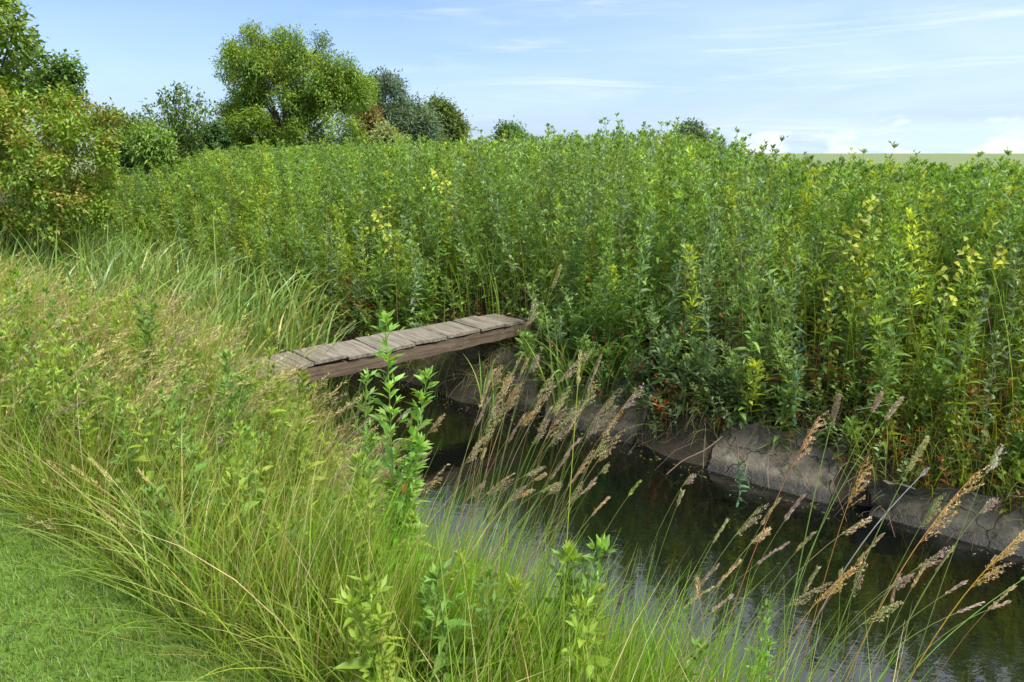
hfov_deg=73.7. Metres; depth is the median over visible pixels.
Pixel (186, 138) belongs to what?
cherry plum tree
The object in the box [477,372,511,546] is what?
grass stalk
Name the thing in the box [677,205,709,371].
willowherb plant
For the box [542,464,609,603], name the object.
grass stalk
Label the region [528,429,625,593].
grass stalk
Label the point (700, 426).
dry twigs debris
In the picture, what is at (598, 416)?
grass stalk
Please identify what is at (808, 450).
grass stalk
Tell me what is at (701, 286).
willowherb plant
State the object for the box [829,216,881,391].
willowherb plant
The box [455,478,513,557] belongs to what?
grass stalk
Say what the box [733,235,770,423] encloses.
willowherb plant
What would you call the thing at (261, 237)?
willowherb plant
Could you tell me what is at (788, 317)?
willowherb plant
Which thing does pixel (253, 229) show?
willowherb plant
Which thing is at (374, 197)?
willowherb plant
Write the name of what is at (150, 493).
willowherb plant
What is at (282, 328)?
grass stalk
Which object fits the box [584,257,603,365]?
willowherb plant
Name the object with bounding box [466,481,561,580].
grass stalk
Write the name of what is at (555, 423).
grass stalk
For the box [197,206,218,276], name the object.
willowherb plant
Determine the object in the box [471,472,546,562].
grass stalk
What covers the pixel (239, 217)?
willowherb plant
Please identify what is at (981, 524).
bank slab
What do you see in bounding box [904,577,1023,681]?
grass stalk
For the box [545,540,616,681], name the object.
willowherb plant
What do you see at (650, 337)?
willowherb plant
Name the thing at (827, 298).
bindweed vine
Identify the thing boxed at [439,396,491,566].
grass stalk
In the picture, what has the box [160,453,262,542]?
bindweed vine
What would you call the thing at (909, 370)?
bank grass
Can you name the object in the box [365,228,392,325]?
willowherb plant
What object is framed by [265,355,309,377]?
grass stalk
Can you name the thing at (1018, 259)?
willowherb plant
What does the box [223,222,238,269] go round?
willowherb plant
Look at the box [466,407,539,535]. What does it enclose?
grass stalk
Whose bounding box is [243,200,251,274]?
willowherb plant
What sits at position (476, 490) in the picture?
grass stalk
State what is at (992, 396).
willowherb plant
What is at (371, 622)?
willowherb plant
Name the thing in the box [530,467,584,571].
grass stalk
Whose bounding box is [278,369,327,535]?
willowherb plant
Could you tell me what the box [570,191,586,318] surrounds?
willowherb plant
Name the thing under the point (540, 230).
willowherb plant
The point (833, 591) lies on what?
grass stalk
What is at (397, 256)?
willowherb plant
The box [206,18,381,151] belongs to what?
ash tree
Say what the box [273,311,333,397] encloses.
grass stalk
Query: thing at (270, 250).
willowherb plant
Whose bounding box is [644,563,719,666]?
grass stalk
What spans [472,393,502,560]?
grass stalk
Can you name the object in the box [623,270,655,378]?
willowherb plant
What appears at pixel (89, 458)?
grass stalk
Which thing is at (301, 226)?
willowherb plant
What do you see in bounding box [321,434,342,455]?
grass stalk
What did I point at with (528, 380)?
fallen stick
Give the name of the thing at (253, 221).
willowherb plant
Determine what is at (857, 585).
grass stalk
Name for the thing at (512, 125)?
distant oak tree
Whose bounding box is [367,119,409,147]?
hawthorn bush
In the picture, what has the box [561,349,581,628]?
grass stalk
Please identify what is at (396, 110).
silver willow tree
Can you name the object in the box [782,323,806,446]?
willowherb plant
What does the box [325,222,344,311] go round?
willowherb plant
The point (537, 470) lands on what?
grass stalk
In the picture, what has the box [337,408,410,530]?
grass stalk
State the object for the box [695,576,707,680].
grass stalk
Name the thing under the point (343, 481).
grass stalk
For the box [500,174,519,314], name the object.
willowherb plant
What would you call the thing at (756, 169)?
thicket foliage
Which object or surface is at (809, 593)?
grass stalk
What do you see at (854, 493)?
grass stalk
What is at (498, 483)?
grass stalk
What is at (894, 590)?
grass stalk
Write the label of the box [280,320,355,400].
grass stalk
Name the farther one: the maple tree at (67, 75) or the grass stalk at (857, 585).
the maple tree at (67, 75)
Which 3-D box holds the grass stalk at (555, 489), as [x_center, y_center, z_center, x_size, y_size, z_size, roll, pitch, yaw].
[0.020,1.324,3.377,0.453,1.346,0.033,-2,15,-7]
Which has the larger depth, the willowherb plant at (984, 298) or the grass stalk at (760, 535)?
the willowherb plant at (984, 298)
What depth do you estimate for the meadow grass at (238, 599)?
2.66 m
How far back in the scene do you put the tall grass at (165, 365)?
4.16 m
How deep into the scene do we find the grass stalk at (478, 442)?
3.18 m
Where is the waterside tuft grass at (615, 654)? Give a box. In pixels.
[277,451,940,681]
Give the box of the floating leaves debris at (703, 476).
[356,374,1023,669]
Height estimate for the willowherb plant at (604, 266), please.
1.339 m
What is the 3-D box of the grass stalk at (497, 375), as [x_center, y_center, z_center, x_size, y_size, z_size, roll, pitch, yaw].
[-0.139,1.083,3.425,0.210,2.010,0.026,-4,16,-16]
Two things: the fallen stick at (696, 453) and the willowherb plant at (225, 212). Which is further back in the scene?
the willowherb plant at (225, 212)
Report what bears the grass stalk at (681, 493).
on the ground at (670, 449)
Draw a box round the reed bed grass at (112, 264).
[0,199,372,426]
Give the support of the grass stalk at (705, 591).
on the ground at (670, 449)
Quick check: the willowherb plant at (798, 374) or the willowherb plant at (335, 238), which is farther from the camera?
the willowherb plant at (335, 238)
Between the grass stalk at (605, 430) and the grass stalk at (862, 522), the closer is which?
the grass stalk at (862, 522)
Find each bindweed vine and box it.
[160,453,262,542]
[290,520,399,659]
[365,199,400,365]
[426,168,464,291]
[814,286,843,399]
[841,193,881,360]
[925,236,1017,420]
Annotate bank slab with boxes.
[465,343,553,413]
[545,366,657,443]
[706,416,848,503]
[857,479,1023,556]
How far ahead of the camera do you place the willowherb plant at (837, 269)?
6.13 m
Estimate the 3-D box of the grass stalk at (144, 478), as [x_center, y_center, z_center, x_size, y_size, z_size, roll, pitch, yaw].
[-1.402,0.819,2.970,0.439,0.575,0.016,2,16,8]
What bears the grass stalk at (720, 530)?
on the ground at (670, 449)
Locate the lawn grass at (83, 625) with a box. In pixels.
[0,464,297,681]
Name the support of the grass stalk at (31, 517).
on the ground at (670, 449)
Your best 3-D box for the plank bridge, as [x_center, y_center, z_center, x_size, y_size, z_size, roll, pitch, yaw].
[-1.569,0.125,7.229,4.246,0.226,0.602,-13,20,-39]
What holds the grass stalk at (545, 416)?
on the ground at (670, 449)
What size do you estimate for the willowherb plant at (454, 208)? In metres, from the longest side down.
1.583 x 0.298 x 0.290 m
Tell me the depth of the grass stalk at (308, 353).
4.95 m
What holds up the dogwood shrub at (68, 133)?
on the ground at (670, 449)
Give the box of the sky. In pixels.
[0,0,1023,152]
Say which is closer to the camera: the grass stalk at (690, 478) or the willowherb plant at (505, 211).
the grass stalk at (690, 478)
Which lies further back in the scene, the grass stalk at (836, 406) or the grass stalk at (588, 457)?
the grass stalk at (588, 457)
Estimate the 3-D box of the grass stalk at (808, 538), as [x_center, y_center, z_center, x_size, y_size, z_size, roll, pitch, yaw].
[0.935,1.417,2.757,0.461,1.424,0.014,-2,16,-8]
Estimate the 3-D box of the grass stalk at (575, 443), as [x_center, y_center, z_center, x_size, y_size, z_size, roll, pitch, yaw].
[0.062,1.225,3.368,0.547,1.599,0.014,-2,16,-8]
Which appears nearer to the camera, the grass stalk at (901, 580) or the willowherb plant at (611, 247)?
the grass stalk at (901, 580)
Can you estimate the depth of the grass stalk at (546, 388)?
3.30 m
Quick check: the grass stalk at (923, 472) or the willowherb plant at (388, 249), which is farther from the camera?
the willowherb plant at (388, 249)
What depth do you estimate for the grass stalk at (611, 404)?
3.41 m
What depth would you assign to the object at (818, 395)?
6.42 m
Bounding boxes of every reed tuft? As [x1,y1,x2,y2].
[305,377,373,430]
[408,351,452,397]
[464,355,515,410]
[513,298,630,417]
[554,313,650,404]
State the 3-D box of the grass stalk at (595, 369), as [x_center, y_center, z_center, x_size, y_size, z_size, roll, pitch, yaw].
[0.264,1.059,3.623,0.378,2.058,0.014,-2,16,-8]
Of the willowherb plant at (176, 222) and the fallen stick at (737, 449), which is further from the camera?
the willowherb plant at (176, 222)
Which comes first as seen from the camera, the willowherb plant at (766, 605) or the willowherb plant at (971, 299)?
the willowherb plant at (766, 605)
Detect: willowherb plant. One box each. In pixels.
[80,393,123,497]
[130,285,172,442]
[139,482,204,599]
[171,211,191,274]
[188,207,203,262]
[191,209,211,280]
[193,206,207,278]
[194,195,209,251]
[194,209,207,276]
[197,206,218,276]
[215,348,260,487]
[218,220,244,283]
[221,203,229,274]
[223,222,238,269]
[236,216,251,286]
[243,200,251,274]
[248,213,259,270]
[248,224,261,281]
[249,328,288,490]
[255,213,279,306]
[263,226,283,293]
[273,202,285,282]
[274,219,298,290]
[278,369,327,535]
[287,194,303,266]
[296,215,318,303]
[302,200,319,277]
[304,236,318,311]
[306,235,330,313]
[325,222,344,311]
[327,209,347,301]
[329,570,408,681]
[332,204,366,304]
[332,232,342,319]
[337,449,403,633]
[345,368,387,589]
[354,231,373,331]
[365,195,378,296]
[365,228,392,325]
[368,310,439,594]
[378,239,394,311]
[389,233,408,329]
[391,235,408,314]
[395,224,417,328]
[402,248,426,327]
[411,557,483,681]
[419,209,445,323]
[450,198,477,309]
[483,192,504,311]
[489,571,541,681]
[493,211,509,308]
[495,196,511,311]
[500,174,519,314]
[515,203,537,309]
[524,218,542,306]
[529,184,550,309]
[533,533,618,681]
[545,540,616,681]
[551,199,568,313]
[552,193,570,306]
[565,228,592,351]
[566,245,586,343]
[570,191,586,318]
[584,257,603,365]
[591,254,608,344]
[594,225,618,371]
[614,235,636,377]
[621,210,656,379]
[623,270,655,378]
[641,298,657,402]
[657,238,686,390]
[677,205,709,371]
[683,221,715,366]
[694,221,729,379]
[696,269,721,400]
[728,206,759,389]
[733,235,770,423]
[741,598,777,681]
[767,260,805,411]
[769,286,796,426]
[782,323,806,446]
[805,262,844,418]
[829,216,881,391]
[841,274,881,413]
[860,253,898,440]
[861,267,915,441]
[895,284,939,432]
[923,284,994,439]
[936,272,987,451]
[963,330,1006,484]
[990,242,1023,434]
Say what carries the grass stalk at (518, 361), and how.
on the ground at (670, 449)
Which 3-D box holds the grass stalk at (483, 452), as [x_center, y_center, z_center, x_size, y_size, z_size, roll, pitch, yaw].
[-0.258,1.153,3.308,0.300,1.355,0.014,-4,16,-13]
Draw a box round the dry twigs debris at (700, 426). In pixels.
[198,275,1023,553]
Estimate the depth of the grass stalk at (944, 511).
2.42 m
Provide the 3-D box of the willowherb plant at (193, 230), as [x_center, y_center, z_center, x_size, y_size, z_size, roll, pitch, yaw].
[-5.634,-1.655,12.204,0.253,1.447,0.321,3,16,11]
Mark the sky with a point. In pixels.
(830, 76)
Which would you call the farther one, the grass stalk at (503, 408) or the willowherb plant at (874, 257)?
the willowherb plant at (874, 257)
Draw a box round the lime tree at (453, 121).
[423,89,476,150]
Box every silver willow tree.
[354,65,417,135]
[396,92,448,146]
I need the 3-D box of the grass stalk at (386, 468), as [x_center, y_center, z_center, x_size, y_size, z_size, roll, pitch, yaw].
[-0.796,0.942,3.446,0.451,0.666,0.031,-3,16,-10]
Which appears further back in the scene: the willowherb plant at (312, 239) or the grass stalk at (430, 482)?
the willowherb plant at (312, 239)
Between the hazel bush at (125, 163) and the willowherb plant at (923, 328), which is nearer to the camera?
the willowherb plant at (923, 328)
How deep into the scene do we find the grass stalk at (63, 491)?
3.14 m
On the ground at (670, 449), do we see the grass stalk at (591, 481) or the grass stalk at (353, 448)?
the grass stalk at (353, 448)
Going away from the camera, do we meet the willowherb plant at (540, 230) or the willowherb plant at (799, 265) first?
the willowherb plant at (799, 265)
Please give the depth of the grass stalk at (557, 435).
3.18 m
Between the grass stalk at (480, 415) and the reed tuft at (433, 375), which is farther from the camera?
the reed tuft at (433, 375)
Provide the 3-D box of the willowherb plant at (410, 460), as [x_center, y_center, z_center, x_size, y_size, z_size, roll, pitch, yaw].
[-0.484,0.789,3.029,0.431,1.890,0.330,12,19,37]
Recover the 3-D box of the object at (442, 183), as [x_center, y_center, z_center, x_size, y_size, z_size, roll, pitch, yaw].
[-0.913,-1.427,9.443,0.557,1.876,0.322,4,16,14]
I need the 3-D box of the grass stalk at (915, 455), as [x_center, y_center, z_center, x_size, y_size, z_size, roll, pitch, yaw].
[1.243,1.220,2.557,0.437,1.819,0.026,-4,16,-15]
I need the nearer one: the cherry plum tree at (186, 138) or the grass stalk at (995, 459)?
the grass stalk at (995, 459)
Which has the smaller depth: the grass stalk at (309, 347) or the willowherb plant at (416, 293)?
the grass stalk at (309, 347)
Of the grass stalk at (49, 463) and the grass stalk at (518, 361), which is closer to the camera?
the grass stalk at (49, 463)
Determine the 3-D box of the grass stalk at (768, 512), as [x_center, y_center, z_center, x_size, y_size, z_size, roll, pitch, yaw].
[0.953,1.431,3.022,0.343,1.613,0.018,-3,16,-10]
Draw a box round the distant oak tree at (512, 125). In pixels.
[490,115,539,143]
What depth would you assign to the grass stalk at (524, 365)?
3.37 m
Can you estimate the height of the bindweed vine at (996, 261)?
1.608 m
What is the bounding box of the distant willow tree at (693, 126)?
[672,117,721,148]
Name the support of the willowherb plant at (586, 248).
on the ground at (670, 449)
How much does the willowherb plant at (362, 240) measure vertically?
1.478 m
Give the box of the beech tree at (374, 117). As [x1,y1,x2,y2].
[351,100,386,146]
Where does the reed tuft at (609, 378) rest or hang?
on the ground at (670, 449)
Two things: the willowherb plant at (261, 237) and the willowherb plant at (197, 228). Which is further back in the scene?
the willowherb plant at (197, 228)
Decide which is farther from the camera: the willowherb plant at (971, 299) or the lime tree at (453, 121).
the lime tree at (453, 121)
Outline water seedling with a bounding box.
[729,461,748,506]
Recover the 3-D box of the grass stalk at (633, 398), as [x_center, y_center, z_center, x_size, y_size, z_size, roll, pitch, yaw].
[0.324,1.147,3.373,0.596,1.946,0.039,-3,16,-11]
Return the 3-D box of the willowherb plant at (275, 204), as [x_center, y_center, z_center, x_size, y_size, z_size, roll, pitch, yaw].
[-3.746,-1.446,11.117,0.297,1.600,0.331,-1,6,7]
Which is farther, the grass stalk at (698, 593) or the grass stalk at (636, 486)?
the grass stalk at (636, 486)
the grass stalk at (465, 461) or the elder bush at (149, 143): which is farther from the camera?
the elder bush at (149, 143)
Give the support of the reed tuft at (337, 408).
in the water
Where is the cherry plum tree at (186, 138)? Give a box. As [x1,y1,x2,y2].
[137,80,221,186]
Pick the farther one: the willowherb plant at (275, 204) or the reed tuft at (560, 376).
the willowherb plant at (275, 204)
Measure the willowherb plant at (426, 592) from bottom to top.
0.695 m
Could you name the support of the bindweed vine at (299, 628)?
on the ground at (670, 449)
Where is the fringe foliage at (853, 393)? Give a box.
[81,229,1023,513]
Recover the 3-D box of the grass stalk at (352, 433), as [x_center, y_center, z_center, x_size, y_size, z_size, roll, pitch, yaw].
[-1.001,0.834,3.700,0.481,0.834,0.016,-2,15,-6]
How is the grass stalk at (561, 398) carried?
on the ground at (670, 449)
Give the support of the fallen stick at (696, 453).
on the ground at (670, 449)
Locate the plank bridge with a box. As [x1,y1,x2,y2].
[205,313,529,389]
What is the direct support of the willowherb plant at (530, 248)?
on the ground at (670, 449)
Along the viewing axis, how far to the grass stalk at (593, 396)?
3.27 m
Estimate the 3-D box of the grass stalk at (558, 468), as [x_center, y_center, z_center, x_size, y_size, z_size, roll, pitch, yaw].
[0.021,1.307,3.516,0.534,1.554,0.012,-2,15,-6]
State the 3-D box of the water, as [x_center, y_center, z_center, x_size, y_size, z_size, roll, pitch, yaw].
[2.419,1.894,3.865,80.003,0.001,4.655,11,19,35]
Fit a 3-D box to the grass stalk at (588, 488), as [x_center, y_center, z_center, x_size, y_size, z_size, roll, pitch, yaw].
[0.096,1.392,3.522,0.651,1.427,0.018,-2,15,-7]
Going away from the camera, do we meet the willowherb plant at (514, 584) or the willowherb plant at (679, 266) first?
the willowherb plant at (514, 584)
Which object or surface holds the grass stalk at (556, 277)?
on the ground at (670, 449)
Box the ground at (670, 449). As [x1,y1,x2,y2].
[0,153,1023,681]
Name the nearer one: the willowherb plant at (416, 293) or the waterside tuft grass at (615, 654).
the waterside tuft grass at (615, 654)
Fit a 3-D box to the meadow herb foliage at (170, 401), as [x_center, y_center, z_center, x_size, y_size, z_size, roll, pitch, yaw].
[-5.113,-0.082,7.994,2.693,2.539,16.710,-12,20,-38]
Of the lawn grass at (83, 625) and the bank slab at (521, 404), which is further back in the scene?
the bank slab at (521, 404)
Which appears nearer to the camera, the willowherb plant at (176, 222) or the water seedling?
the water seedling
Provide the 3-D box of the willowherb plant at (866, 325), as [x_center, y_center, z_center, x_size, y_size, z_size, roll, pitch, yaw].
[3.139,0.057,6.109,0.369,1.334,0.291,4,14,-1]
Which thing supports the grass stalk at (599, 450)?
on the ground at (670, 449)
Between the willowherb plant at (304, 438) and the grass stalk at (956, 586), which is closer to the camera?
the grass stalk at (956, 586)
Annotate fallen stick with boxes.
[513,380,543,380]
[666,436,722,474]
[735,436,738,461]
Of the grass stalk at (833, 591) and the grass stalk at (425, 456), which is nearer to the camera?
the grass stalk at (833, 591)
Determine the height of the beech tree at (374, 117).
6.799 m
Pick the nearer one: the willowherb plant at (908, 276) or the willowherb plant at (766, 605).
the willowherb plant at (766, 605)
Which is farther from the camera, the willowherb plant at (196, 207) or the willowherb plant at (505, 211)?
the willowherb plant at (196, 207)
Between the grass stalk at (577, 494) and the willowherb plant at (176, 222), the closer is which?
the grass stalk at (577, 494)
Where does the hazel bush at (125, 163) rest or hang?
on the ground at (670, 449)
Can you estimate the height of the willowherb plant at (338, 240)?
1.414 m
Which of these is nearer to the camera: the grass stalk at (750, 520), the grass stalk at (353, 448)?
the grass stalk at (750, 520)
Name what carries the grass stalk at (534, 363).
on the ground at (670, 449)
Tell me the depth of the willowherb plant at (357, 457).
2.55 m
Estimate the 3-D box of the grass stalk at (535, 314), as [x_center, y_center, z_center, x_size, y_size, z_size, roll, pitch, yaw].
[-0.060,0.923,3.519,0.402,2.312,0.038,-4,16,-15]
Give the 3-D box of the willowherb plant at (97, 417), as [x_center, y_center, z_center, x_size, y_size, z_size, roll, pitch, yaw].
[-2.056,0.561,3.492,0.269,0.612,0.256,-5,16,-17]
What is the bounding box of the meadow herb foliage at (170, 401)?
[0,255,710,681]
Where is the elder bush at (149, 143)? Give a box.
[120,115,182,187]
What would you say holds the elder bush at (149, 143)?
on the ground at (670, 449)
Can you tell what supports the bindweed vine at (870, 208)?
on the ground at (670, 449)
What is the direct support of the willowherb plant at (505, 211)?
on the ground at (670, 449)
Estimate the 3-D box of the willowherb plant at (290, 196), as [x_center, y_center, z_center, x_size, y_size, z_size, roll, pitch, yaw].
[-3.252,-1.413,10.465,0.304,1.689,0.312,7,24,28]
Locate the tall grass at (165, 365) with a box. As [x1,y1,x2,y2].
[0,252,450,515]
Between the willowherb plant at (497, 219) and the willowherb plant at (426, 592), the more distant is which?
the willowherb plant at (497, 219)
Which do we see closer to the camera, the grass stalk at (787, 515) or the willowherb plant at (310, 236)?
the grass stalk at (787, 515)
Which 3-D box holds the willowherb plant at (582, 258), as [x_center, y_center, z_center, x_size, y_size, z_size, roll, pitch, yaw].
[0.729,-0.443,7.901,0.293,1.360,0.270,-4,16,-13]
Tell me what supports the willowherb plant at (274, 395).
on the ground at (670, 449)
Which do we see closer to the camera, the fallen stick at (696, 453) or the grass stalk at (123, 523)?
the grass stalk at (123, 523)
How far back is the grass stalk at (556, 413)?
3.50 m
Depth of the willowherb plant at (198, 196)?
12.39 m
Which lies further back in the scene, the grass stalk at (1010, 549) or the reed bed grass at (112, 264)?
the reed bed grass at (112, 264)
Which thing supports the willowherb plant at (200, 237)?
on the ground at (670, 449)
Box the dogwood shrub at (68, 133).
[0,81,132,270]
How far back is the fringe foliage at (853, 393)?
6.23 m
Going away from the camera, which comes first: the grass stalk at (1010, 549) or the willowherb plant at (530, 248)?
the grass stalk at (1010, 549)
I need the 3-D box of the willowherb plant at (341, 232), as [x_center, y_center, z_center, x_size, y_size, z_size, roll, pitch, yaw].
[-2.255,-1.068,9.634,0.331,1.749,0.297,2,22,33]
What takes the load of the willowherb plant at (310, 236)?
on the ground at (670, 449)
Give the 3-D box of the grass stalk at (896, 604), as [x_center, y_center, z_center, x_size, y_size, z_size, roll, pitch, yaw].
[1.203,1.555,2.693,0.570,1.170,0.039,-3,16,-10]
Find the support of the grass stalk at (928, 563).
on the ground at (670, 449)
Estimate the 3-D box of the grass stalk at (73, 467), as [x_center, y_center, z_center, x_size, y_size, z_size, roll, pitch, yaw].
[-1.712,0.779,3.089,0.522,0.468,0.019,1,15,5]
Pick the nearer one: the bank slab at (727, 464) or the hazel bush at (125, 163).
the bank slab at (727, 464)
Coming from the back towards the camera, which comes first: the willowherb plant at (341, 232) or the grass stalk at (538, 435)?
the willowherb plant at (341, 232)
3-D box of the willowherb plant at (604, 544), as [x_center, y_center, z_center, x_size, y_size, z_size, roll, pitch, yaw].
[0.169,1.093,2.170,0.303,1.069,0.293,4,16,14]
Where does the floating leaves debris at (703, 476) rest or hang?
on the water
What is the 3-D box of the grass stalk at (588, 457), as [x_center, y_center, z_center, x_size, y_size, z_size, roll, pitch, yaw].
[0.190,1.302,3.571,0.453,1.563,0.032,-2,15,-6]
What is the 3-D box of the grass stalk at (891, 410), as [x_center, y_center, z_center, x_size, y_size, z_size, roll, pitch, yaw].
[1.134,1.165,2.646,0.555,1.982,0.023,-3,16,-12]
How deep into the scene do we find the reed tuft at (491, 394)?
7.83 m
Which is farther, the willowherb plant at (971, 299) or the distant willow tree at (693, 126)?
the distant willow tree at (693, 126)
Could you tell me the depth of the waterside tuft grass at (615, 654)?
2.18 m
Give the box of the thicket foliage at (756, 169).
[10,113,1023,492]
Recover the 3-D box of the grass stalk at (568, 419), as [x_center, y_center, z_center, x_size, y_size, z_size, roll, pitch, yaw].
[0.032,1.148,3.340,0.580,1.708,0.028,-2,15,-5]
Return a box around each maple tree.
[0,0,49,164]
[18,41,89,259]
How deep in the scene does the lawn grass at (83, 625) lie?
2.45 m
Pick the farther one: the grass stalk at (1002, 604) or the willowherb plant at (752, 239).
the willowherb plant at (752, 239)
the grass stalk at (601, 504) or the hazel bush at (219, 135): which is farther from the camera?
the hazel bush at (219, 135)
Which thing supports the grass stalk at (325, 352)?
on the ground at (670, 449)
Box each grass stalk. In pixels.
[27,515,59,532]
[41,479,136,525]
[45,460,140,529]
[71,464,151,525]
[88,456,137,505]
[99,511,220,577]
[135,467,216,555]
[249,324,314,388]
[261,324,319,400]
[263,315,293,354]
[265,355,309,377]
[269,309,348,382]
[270,342,326,384]
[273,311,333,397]
[275,330,327,390]
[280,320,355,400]
[285,341,338,395]
[303,422,366,502]
[312,447,354,545]
[312,463,348,530]
[312,468,357,516]
[316,421,367,500]
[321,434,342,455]
[321,441,357,521]
[335,438,385,495]
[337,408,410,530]
[338,466,395,513]
[379,450,431,513]
[395,413,444,493]
[418,477,435,495]
[436,437,483,554]
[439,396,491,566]
[439,435,488,538]
[444,473,514,550]
[445,352,524,543]
[446,447,486,580]
[447,368,496,536]
[450,482,484,524]
[451,404,505,542]
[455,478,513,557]
[456,376,514,550]
[461,466,543,549]
[463,387,517,543]
[466,382,523,557]
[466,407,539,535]
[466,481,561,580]
[467,357,528,543]
[469,365,503,546]
[469,404,497,557]
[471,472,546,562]
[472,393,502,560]
[473,489,533,567]
[475,412,526,555]
[476,485,526,562]
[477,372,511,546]
[479,381,555,537]
[480,264,561,570]
[480,298,538,561]
[480,405,553,596]
[481,349,590,559]
[485,375,554,560]
[486,354,539,560]
[487,410,580,589]
[488,417,575,560]
[489,419,549,587]
[495,399,583,577]
[497,454,569,585]
[499,386,571,563]
[503,394,543,552]
[504,407,566,572]
[507,437,582,570]
[507,482,595,598]
[509,483,562,559]
[515,397,564,576]
[520,406,617,576]
[521,402,585,585]
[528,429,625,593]
[529,450,595,591]
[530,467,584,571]
[531,387,621,600]
[533,382,597,628]
[535,477,597,589]
[536,481,583,585]
[539,410,603,619]
[541,354,602,576]
[541,383,643,612]
[541,412,622,577]
[541,436,611,596]
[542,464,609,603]
[542,496,610,598]
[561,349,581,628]
[580,479,640,587]
[627,473,695,618]
[631,490,684,666]
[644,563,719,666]
[650,586,714,645]
[662,504,768,671]
[662,541,789,676]
[662,558,741,672]
[664,518,729,659]
[665,594,733,662]
[689,527,770,644]
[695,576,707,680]
[705,497,781,680]
[713,410,828,670]
[715,582,834,670]
[716,494,804,680]
[724,516,871,675]
[726,531,816,676]
[764,396,904,680]
[765,561,862,681]
[769,566,820,681]
[771,391,883,677]
[778,393,841,681]
[782,533,884,681]
[786,467,929,681]
[798,456,873,681]
[805,546,949,681]
[810,573,914,679]
[812,601,903,681]
[821,436,930,681]
[834,568,842,681]
[839,556,867,681]
[844,465,989,681]
[847,580,967,681]
[848,493,945,681]
[863,601,984,678]
[870,565,925,681]
[880,497,998,681]
[880,573,902,678]
[881,546,954,681]
[898,600,1010,681]
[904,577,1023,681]
[908,530,1023,681]
[910,444,1006,680]
[934,585,1016,681]
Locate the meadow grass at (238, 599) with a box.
[0,233,1005,681]
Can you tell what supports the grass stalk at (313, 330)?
on the ground at (670, 449)
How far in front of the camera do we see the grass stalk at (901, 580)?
2.73 m
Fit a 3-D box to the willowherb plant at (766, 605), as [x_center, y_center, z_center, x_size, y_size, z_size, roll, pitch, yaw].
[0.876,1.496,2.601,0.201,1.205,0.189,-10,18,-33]
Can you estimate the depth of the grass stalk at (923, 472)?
2.77 m
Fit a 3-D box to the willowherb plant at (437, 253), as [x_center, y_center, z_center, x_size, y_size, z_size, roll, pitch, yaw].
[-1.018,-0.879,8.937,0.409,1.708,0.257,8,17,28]
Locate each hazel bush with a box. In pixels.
[88,96,159,173]
[194,116,237,154]
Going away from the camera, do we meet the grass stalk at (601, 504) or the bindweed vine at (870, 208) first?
the grass stalk at (601, 504)
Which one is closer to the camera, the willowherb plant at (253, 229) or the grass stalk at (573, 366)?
the grass stalk at (573, 366)
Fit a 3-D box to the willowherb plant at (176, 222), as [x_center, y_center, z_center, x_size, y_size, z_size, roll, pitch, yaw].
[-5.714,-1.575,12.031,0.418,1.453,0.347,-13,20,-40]
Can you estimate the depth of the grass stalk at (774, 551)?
2.82 m
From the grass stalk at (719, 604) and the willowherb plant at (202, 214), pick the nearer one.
the grass stalk at (719, 604)
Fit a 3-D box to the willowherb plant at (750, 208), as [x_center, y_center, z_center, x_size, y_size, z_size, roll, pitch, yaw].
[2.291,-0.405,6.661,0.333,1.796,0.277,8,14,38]
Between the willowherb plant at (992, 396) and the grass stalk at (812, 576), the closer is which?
the grass stalk at (812, 576)
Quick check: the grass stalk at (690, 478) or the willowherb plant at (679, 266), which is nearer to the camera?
the grass stalk at (690, 478)
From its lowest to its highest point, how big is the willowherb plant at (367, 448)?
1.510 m
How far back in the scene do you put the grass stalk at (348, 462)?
3.78 m
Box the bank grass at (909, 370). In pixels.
[87,162,1023,532]
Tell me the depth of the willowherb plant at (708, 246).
6.78 m
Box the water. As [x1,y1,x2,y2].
[198,326,1023,681]
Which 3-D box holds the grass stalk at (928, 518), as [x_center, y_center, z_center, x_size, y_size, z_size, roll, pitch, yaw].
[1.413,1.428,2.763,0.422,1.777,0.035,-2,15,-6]
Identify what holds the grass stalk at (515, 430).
on the ground at (670, 449)
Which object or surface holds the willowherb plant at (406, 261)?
on the ground at (670, 449)
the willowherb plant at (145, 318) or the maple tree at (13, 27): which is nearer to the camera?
the willowherb plant at (145, 318)
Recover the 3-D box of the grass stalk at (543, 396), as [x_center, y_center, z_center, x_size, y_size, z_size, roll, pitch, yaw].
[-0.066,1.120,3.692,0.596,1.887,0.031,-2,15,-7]
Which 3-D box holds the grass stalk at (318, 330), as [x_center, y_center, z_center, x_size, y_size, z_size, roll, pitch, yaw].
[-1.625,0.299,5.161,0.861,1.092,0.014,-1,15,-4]
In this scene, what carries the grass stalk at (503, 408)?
on the ground at (670, 449)

